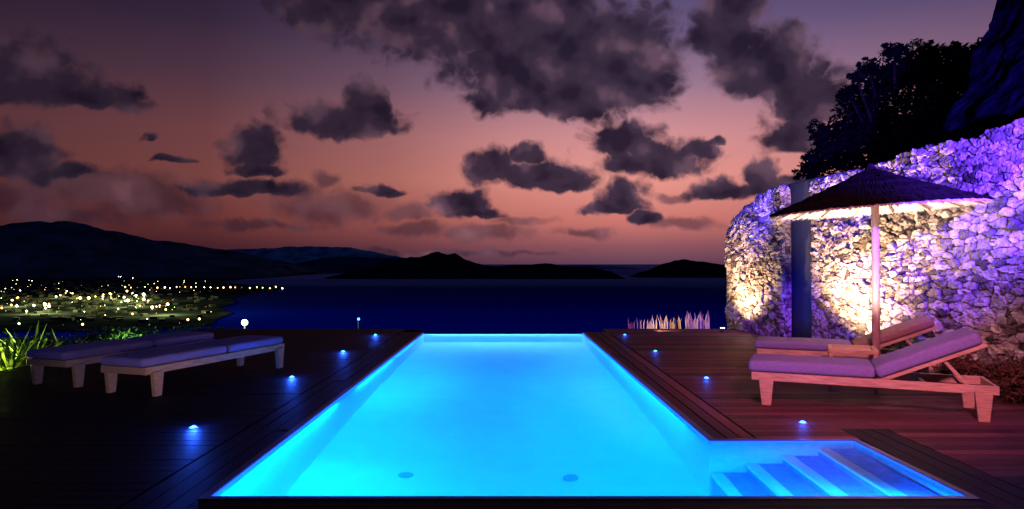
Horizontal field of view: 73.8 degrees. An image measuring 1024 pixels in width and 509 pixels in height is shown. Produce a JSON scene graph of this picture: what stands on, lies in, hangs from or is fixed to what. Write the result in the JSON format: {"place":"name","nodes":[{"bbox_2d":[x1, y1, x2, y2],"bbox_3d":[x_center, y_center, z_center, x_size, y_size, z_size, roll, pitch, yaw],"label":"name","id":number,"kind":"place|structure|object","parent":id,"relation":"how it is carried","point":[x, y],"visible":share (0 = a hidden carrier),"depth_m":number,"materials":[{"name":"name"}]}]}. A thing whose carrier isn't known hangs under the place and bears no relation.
{"place":"outdoors","nodes":[
{"label":"outdoors","id":0,"kind":"place"},
{"bbox_2d":[0,280,218,322],"bbox_3d":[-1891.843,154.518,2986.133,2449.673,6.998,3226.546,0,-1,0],"label":"town houses","id":1,"kind":"structure","parent":0,"point":[67,317],"depth_m":2049.01,"materials":[{"name":"paint"}]},
{"bbox_2d":[0,277,283,330],"bbox_3d":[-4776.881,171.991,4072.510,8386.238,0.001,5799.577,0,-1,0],"label":"coastal plain","id":2,"kind":"structure","parent":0,"point":[226,293],"depth_m":2135.52,"materials":[{"name":"plant"}]},
{"bbox_2d":[0,221,324,277],"bbox_3d":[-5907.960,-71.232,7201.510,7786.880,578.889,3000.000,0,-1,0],"label":"coastal mountain","id":3,"kind":"structure","parent":0,"point":[55,249],"depth_m":6334.88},
{"bbox_2d":[228,246,401,263],"bbox_3d":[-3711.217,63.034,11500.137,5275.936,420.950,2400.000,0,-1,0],"label":"mountain","id":4,"kind":"structure","parent":0,"point":[292,254],"depth_m":11194.74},
{"bbox_2d":[295,257,403,272],"bbox_3d":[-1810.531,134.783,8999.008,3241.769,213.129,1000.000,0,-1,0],"label":"island hill","id":5,"kind":"structure","parent":0,"point":[338,265],"depth_m":8752.06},
{"bbox_2d":[0,264,726,342],"bbox_3d":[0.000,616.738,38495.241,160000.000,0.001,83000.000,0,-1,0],"label":"sea","id":6,"kind":"structure","parent":0,"point":[465,306],"depth_m":2013.21,"materials":[{"name":"liquid"}]},
{"bbox_2d":[323,252,625,278],"bbox_3d":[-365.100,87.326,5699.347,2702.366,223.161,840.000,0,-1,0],"label":"wooded island","id":7,"kind":"structure","parent":0,"point":[436,265],"depth_m":5448.05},
{"bbox_2d":[0,0,996,263],"label":"sky","id":8,"kind":"structure","parent":0,"point":[479,131],"materials":[{"name":"purple"}]},
{"bbox_2d":[0,329,1023,508],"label":"wooden deck","id":9,"kind":"structure","parent":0,"point":[131,442],"depth_m":6.91,"materials":[{"name":"brown wood"}]},
{"bbox_2d":[0,327,41,370],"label":"spiky plant","id":10,"kind":"object","parent":9,"relation":"on","point":[8,361],"visible":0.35,"depth_m":10.92,"materials":[{"name":"green plant"}]},
{"bbox_2d":[1,321,68,360],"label":"spiky plant","id":11,"kind":"object","parent":9,"relation":"on","point":[34,339],"visible":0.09,"depth_m":11.48,"materials":[{"name":"green plant"}]},
{"bbox_2d":[45,329,91,346],"bbox_3d":[-8.036,1.749,12.241,1.439,1.017,1.379,-1,-1,45],"label":"spiky plant","id":12,"kind":"object","parent":9,"relation":"on","point":[58,342],"visible":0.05,"depth_m":12.07,"materials":[{"name":"green plant"}]},
{"bbox_2d":[26,331,214,387],"bbox_3d":[-5.599,1.487,10.017,0.784,0.483,2.655,0,-1,18],"label":"sun lounger","id":13,"kind":"object","parent":9,"relation":"on","point":[77,358],"visible":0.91,"depth_m":9.10,"materials":[{"name":"fabric"}]},
{"bbox_2d":[100,335,283,396],"bbox_3d":[-4.269,1.479,9.417,0.784,0.484,2.655,0,-1,18],"label":"sun lounger","id":14,"kind":"object","parent":9,"relation":"on","point":[155,364],"visible":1,"depth_m":8.74,"materials":[{"name":"fabric"}]},
{"bbox_2d":[404,330,605,332],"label":"deck fascia","id":15,"kind":"structure","parent":9,"relation":"attached to","point":[420,331],"depth_m":16.81,"materials":[{"name":"brown wood"}]},
{"bbox_2d":[198,333,980,502],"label":"swimming pool","id":16,"kind":"structure","parent":9,"relation":"in","point":[544,417],"depth_m":6.01,"materials":[{"name":"liquid"}]},
{"bbox_2d":[724,184,791,336],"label":"stone wall","id":17,"kind":"structure","parent":9,"relation":"on","point":[757,260],"depth_m":15.27,"materials":[{"name":"beige stone"}]},
{"bbox_2d":[787,175,828,337],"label":"plaster pillar","id":18,"kind":"structure","parent":9,"relation":"on","point":[801,277],"depth_m":13.91,"materials":[{"name":"paint"}]},
{"bbox_2d":[754,316,941,382],"bbox_3d":[4.765,1.296,9.782,2.395,0.861,0.784,0,-1,24],"label":"sun lounger","id":19,"kind":"object","parent":9,"relation":"on","point":[905,331],"visible":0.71,"depth_m":9.60,"materials":[{"name":"purple fabric"}]},
{"bbox_2d":[827,344,878,392],"bbox_3d":[4.350,1.450,8.732,0.560,0.525,0.550,0,-1,24],"label":"side table","id":20,"kind":"object","parent":9,"relation":"on","point":[872,351],"visible":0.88,"depth_m":8.59,"materials":[{"name":"brown wood"}]},
{"bbox_2d":[749,328,999,422],"bbox_3d":[3.940,1.253,7.652,2.395,0.891,0.784,0,-1,24],"label":"sun lounger","id":21,"kind":"object","parent":9,"relation":"on","point":[899,366],"visible":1,"depth_m":7.39,"materials":[{"name":"purple fabric"}]},
{"bbox_2d":[769,163,996,355],"bbox_3d":[4.803,0.253,9.046,2.688,2.926,2.694,0,-1,0],"label":"thatched parasol","id":22,"kind":"object","parent":9,"relation":"on","point":[872,190],"visible":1,"depth_m":8.67,"materials":[{"name":"brown wood"}]},
{"bbox_2d":[809,117,1023,392],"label":"stone wall","id":23,"kind":"structure","parent":9,"relation":"on","point":[946,270],"depth_m":9.58,"materials":[{"name":"stone"}]},
{"bbox_2d":[931,354,991,383],"bbox_3d":[5.737,1.488,8.709,0.510,0.463,0.699,0,-1,-27],"label":"garden bush","id":24,"kind":"object","parent":9,"relation":"on","point":[966,365],"visible":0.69,"depth_m":8.67,"materials":[{"name":"green plant"}]},
{"bbox_2d":[980,354,1023,403],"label":"garden bush","id":25,"kind":"object","parent":9,"relation":"on","point":[1011,372],"visible":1,"depth_m":7.83,"materials":[{"name":"green plant"}]},
{"bbox_2d":[495,265,636,268],"bbox_3d":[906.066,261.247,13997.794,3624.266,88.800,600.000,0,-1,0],"label":"distant headland","id":26,"kind":"structure","parent":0,"point":[606,267],"depth_m":13902.23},
{"bbox_2d":[628,259,726,277],"bbox_3d":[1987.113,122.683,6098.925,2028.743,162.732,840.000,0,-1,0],"label":"island","id":27,"kind":"structure","parent":0,"point":[683,268],"depth_m":5869.22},
{"bbox_3d":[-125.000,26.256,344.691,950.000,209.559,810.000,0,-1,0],"label":"hillside","id":28,"kind":"structure","parent":0,"visible":0},
{"bbox_2d":[0,332,22,346],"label":"garden bush","id":29,"kind":"object","parent":28,"relation":"on","point":[6,333],"depth_m":16.92,"materials":[{"name":"green plant"}]},
{"bbox_2d":[0,335,53,358],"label":"garden bush","id":30,"kind":"object","parent":28,"relation":"on","point":[11,341],"visible":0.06,"depth_m":12.08,"materials":[{"name":"green plant"}]},
{"bbox_2d":[20,330,65,347],"bbox_3d":[-8.893,2.030,12.788,1.302,1.256,1.507,0,-1,-20],"label":"garden bush","id":31,"kind":"object","parent":28,"relation":"on","point":[49,339],"visible":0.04,"depth_m":12.57,"materials":[{"name":"green plant"}]},
{"bbox_2d":[56,324,119,344],"bbox_3d":[-11.702,2.776,18.812,1.951,1.635,1.985,0,-1,0],"label":"garden bush","id":32,"kind":"object","parent":28,"relation":"on","point":[91,336],"visible":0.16,"depth_m":19.03,"materials":[{"name":"green plant"}]},
{"bbox_2d":[70,332,123,343],"bbox_3d":[-8.832,2.318,14.641,1.640,1.331,1.344,-1,-1,41],"label":"garden bush","id":33,"kind":"object","parent":28,"relation":"on","point":[96,338],"visible":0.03,"depth_m":14.58,"materials":[{"name":"green plant"}]},
{"bbox_2d":[94,328,141,340],"bbox_3d":[-9.229,2.572,16.946,1.685,1.575,2.235,0,-1,0],"label":"garden bush","id":34,"kind":"object","parent":28,"relation":"on","point":[128,334],"visible":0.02,"depth_m":16.72,"materials":[{"name":"green plant"}]},
{"bbox_2d":[111,323,165,336],"bbox_3d":[-12.504,2.975,22.013,2.002,1.750,2.007,0,-1,17],"label":"garden bush","id":35,"kind":"object","parent":28,"relation":"on","point":[141,330],"visible":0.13,"depth_m":22.16,"materials":[{"name":"green plant"}]},
{"bbox_2d":[156,321,211,333],"bbox_3d":[-10.131,2.866,20.894,2.027,1.593,2.032,1,-1,-35],"label":"garden bush","id":36,"kind":"object","parent":28,"relation":"on","point":[183,329],"visible":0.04,"depth_m":21.48,"materials":[{"name":"green plant"}]},
{"bbox_2d":[241,319,247,328],"bbox_3d":[-10.171,4.531,25.944,0.240,4.120,0.240,0,-1,0],"label":"lamp post","id":37,"kind":"object","parent":28,"relation":"on","point":[244,322],"visible":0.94,"depth_m":25.90,"materials":[{"name":"grey metal"}]},
{"bbox_2d":[628,318,637,328],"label":"dry grass tuft","id":38,"kind":"object","parent":28,"relation":"on","point":[631,324],"visible":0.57,"depth_m":17.08,"materials":[{"name":"plant"}]},
{"bbox_2d":[639,319,648,328],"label":"dry grass tuft","id":39,"kind":"object","parent":28,"relation":"on","point":[643,325],"visible":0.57,"depth_m":17.09,"materials":[{"name":"beige plant"}]},
{"bbox_2d":[649,316,667,328],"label":"dry grass tuft","id":40,"kind":"object","parent":28,"relation":"on","point":[650,326],"visible":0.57,"depth_m":17.03,"materials":[{"name":"beige plant"}]},
{"bbox_2d":[661,316,681,328],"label":"dry grass tuft","id":41,"kind":"object","parent":28,"relation":"on","point":[672,325],"visible":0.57,"depth_m":17.07,"materials":[{"name":"beige plant"}]},
{"bbox_2d":[677,312,697,328],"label":"dry grass tuft","id":42,"kind":"object","parent":28,"relation":"on","point":[689,325],"visible":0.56,"depth_m":17.03,"materials":[{"name":"plant"}]},
{"bbox_2d":[687,311,709,328],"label":"dry grass tuft","id":43,"kind":"object","parent":28,"relation":"on","point":[706,323],"visible":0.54,"depth_m":17.03,"materials":[{"name":"plant"}]},
{"bbox_2d":[791,37,981,180],"bbox_3d":[9.898,-2.035,16.126,5.879,6.500,3.491,0,-1,-20],"label":"pine tree","id":44,"kind":"object","parent":28,"relation":"on","point":[939,76],"visible":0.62,"depth_m":15.56,"materials":[{"name":"green plant"}]},
{"bbox_2d":[940,0,1023,142],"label":"rock cliff","id":45,"kind":"structure","parent":28,"relation":"on","point":[992,96],"depth_m":10.05,"materials":[{"name":"stone"}]}
]}

